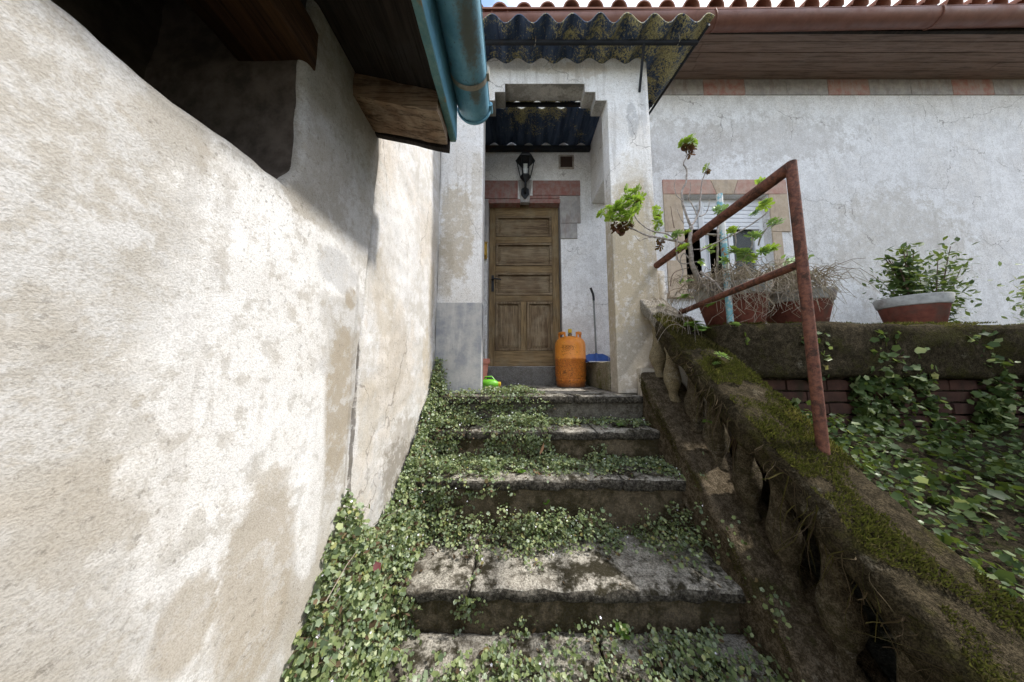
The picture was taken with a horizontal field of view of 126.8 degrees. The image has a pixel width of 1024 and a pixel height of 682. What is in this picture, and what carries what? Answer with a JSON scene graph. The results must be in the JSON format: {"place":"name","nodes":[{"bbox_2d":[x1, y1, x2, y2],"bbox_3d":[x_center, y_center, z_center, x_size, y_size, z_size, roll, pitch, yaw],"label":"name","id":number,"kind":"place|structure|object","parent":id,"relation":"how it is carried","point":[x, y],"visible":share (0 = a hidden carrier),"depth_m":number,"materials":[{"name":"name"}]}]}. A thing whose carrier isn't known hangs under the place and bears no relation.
{"place":"outdoors","nodes":[
{"label":"outdoors","id":0,"kind":"place"},
{"bbox_2d":[479,540,897,681],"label":"ground","id":1,"kind":"structure","parent":0,"point":[886,659],"depth_m":1.39,"materials":[{"name":"brown soil"}]},
{"bbox_2d":[0,0,492,681],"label":"neighbouring building","id":2,"kind":"structure","parent":1,"relation":"on","point":[186,198],"depth_m":0.49,"materials":[{"name":"paint"}]},
{"bbox_2d":[328,139,440,678],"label":"side wall","id":3,"kind":"structure","parent":1,"relation":"on","point":[395,361],"depth_m":1.33,"materials":[{"name":"white paint"}]},
{"bbox_2d":[358,385,784,681],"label":"stone stairs","id":4,"kind":"structure","parent":1,"relation":"on","point":[656,592],"depth_m":1.15,"materials":[{"name":"grey stone"}]},
{"bbox_2d":[483,329,492,379],"bbox_3d":[-0.333,0.139,2.596,0.225,0.652,0.231,3,-6,-31],"label":"flower pot","id":5,"kind":"object","parent":4,"relation":"on","point":[486,361],"visible":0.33,"depth_m":2.54,"materials":[{"name":"pink ceramic"}]},
{"bbox_2d":[483,376,500,387],"bbox_3d":[-0.192,0.387,2.394,0.177,0.122,0.097,0,-5,0],"label":"green watering can","id":6,"kind":"object","parent":4,"relation":"on","point":[491,382],"visible":0.71,"depth_m":2.36,"materials":[{"name":"plastic"}]},
{"bbox_2d":[281,357,804,681],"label":"creeping plant","id":7,"kind":"object","parent":4,"relation":"on","point":[391,550],"visible":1,"depth_m":1.07,"materials":[{"name":"green plant"}]},
{"bbox_2d":[373,561,380,570],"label":"fallen leaf","id":8,"kind":"object","parent":7,"relation":"on","point":[376,565],"visible":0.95,"depth_m":0.95,"materials":[{"name":"plant"}]},
{"bbox_2d":[555,329,585,387],"bbox_3d":[0.612,0.174,2.696,0.322,0.602,0.322,0,-5,0],"label":"gas cylinder","id":9,"kind":"object","parent":4,"relation":"on","point":[570,360],"visible":1,"depth_m":2.56,"materials":[{"name":"orange paint"}]},
{"bbox_2d":[435,12,714,392],"bbox_3d":[0.483,-1.046,2.447,2.206,2.994,1.164,0,-5,0],"label":"porch","id":10,"kind":"object","parent":4,"relation":"on","point":[611,96],"depth_m":2.19,"materials":[{"name":"white paint"}]},
{"bbox_2d":[586,287,609,361],"bbox_3d":[0.876,-0.185,2.636,0.252,0.802,0.216,0,-5,0],"label":"dustpan","id":11,"kind":"object","parent":10,"relation":"on","point":[596,357],"visible":0.86,"depth_m":2.67,"materials":[{"name":"blue plastic"}]},
{"bbox_2d":[615,622,629,639],"bbox_3d":[0.449,1.187,1.041,0.054,0.050,0.056,-2,-6,24],"label":"weed","id":12,"kind":"object","parent":4,"relation":"on","point":[621,631],"visible":0.72,"depth_m":1.05,"materials":[{"name":"green plant"}]},
{"bbox_2d":[637,299,1023,681],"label":"balustrade","id":13,"kind":"object","parent":1,"relation":"on","point":[818,651],"visible":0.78,"depth_m":0.94,"materials":[{"name":"stone"}]},
{"bbox_2d":[684,321,706,326],"bbox_3d":[1.176,-0.107,1.667,0.156,0.049,0.099,-3,-6,31],"label":"fern","id":14,"kind":"object","parent":13,"relation":"on","point":[692,323],"visible":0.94,"depth_m":1.66,"materials":[{"name":"green plant"}]},
{"bbox_2d":[692,326,708,331],"bbox_3d":[1.202,-0.076,1.618,0.104,0.039,0.108,0,-5,0],"label":"fern","id":15,"kind":"object","parent":13,"relation":"on","point":[700,328],"visible":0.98,"depth_m":1.61,"materials":[{"name":"green plant"}]},
{"bbox_2d":[714,351,729,359],"bbox_3d":[1.147,0.075,1.398,0.081,0.023,0.087,29,8,25],"label":"seedling","id":16,"kind":"object","parent":13,"relation":"on","point":[723,354],"visible":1,"depth_m":1.39,"materials":[{"name":"green plant"}]},
{"bbox_2d":[654,159,830,460],"bbox_3d":[1.272,-0.225,1.552,0.221,1.486,1.045,0,-5,0],"label":"pipe railing","id":17,"kind":"object","parent":13,"relation":"on","point":[788,170],"visible":0.9,"depth_m":1.07,"materials":[{"name":"metal"}]},
{"bbox_2d":[639,308,1023,681],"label":"moss tufts","id":18,"kind":"object","parent":13,"relation":"on","point":[808,437],"visible":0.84,"depth_m":0.86,"materials":[{"name":"green plant"}]},
{"bbox_2d":[678,321,1023,558],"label":"planter wall","id":19,"kind":"structure","parent":1,"relation":"on","point":[775,357],"depth_m":1.51,"materials":[{"name":"red brick"}]},
{"bbox_2d":[693,278,772,324],"bbox_3d":[1.538,-0.231,1.789,0.426,0.285,0.426,-3,-5,0],"label":"plant pot","id":20,"kind":"object","parent":19,"relation":"on","point":[709,312],"visible":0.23,"depth_m":1.64,"materials":[{"name":"ceramic"}]},
{"bbox_2d":[596,133,785,291],"bbox_3d":[1.109,-0.805,1.736,1.024,1.081,0.340,-2,-6,18],"label":"potted succulent shrub","id":21,"kind":"object","parent":20,"relation":"in","point":[635,201],"visible":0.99,"depth_m":1.66,"materials":[{"name":"green plant"}]},
{"bbox_2d":[635,254,889,341],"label":"dry roots","id":22,"kind":"object","parent":20,"relation":"in","point":[784,283],"visible":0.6,"depth_m":1.59,"materials":[{"name":"plant"}]},
{"bbox_2d":[677,294,692,298],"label":"fern","id":23,"kind":"object","parent":22,"relation":"on","point":[683,295],"visible":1,"depth_m":1.68,"materials":[{"name":"green plant"}]},
{"bbox_2d":[729,322,740,325],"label":"seedling","id":24,"kind":"object","parent":19,"relation":"on","point":[736,323],"visible":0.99,"depth_m":1.51,"materials":[{"name":"green plant"}]},
{"bbox_2d":[766,286,837,323],"bbox_3d":[2.020,-0.210,1.827,0.395,0.250,0.395,0,-5,0],"label":"plant pot","id":25,"kind":"object","parent":19,"relation":"on","point":[788,315],"visible":0.3,"depth_m":1.72,"materials":[{"name":"ceramic"}]},
{"bbox_2d":[772,252,813,273],"bbox_3d":[2.058,-0.493,1.883,0.288,0.420,0.191,0,-5,0],"label":"garden shrub","id":26,"kind":"object","parent":25,"relation":"on","point":[793,258],"visible":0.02,"depth_m":1.88,"materials":[{"name":"green plant"}]},
{"bbox_2d":[872,292,955,322],"bbox_3d":[2.950,-0.200,1.887,0.333,0.240,0.333,0,-5,0],"label":"plant pot","id":27,"kind":"object","parent":19,"relation":"on","point":[930,307],"visible":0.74,"depth_m":1.80,"materials":[{"name":"ceramic"}]},
{"bbox_2d":[874,242,930,296],"bbox_3d":[2.921,-0.511,1.917,0.351,0.494,0.207,0,-5,0],"label":"garden shrub","id":28,"kind":"object","parent":27,"relation":"on","point":[907,275],"visible":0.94,"depth_m":1.89,"materials":[{"name":"green plant"}]},
{"bbox_2d":[862,236,991,321],"bbox_3d":[3.901,-0.416,2.359,0.780,1.078,0.462,-1,-5,14],"label":"garden shrub","id":29,"kind":"object","parent":27,"relation":"in","point":[944,283],"visible":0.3,"depth_m":2.32,"materials":[{"name":"green plant"}]},
{"bbox_2d":[481,0,1011,6],"label":"sky","id":30,"kind":"structure","parent":0,"point":[486,3],"materials":[{"name":"white"}]},
{"bbox_2d":[482,0,1023,384],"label":"house","id":31,"kind":"structure","parent":0,"point":[887,125],"depth_m":3.09,"materials":[{"name":"paint"}]},
{"bbox_2d":[484,242,487,258],"bbox_3d":[-0.358,-1.073,2.964,0.147,0.215,0.125,0,-5,0],"label":"letter box","id":32,"kind":"object","parent":31,"relation":"attached to","point":[485,250],"visible":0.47,"depth_m":2.91,"materials":[{"name":"yellow paint"}]},
{"bbox_2d":[488,205,559,365],"bbox_3d":[0.147,-0.694,3.092,0.850,1.992,0.111,0,-5,0],"label":"door","id":33,"kind":"structure","parent":31,"relation":"in","point":[524,295],"depth_m":3.09,"materials":[{"name":"brown wood"}]},
{"bbox_2d":[516,151,534,198],"bbox_3d":[0.156,-1.965,2.984,0.201,0.530,0.232,3,-6,-30],"label":"wall lantern","id":34,"kind":"object","parent":31,"relation":"attached to","point":[525,160],"depth_m":2.94,"materials":[{"name":"black metal"}]},
{"bbox_2d":[683,200,766,290],"bbox_3d":[2.565,-1.163,3.144,1.040,1.193,0.171,0,-5,0],"label":"window","id":35,"kind":"structure","parent":31,"relation":"in","point":[741,218],"depth_m":3.15,"materials":[{"name":"white glass"}]},
{"bbox_2d":[829,428,1023,606],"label":"garden bank","id":36,"kind":"structure","parent":0,"point":[1006,516],"depth_m":0.98,"materials":[{"name":"soil"}]},
{"bbox_2d":[742,328,1023,602],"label":"garden ground cover","id":37,"kind":"object","parent":36,"relation":"on","point":[873,424],"visible":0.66,"depth_m":1.27,"materials":[{"name":"green plant"}]},
{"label":"terrace","id":38,"kind":"structure","parent":0,"visible":0},
{"bbox_2d":[997,261,1023,323],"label":"garden shrub","id":39,"kind":"object","parent":38,"relation":"on","point":[1013,308],"visible":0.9,"depth_m":2.41,"materials":[{"name":"green plant"}]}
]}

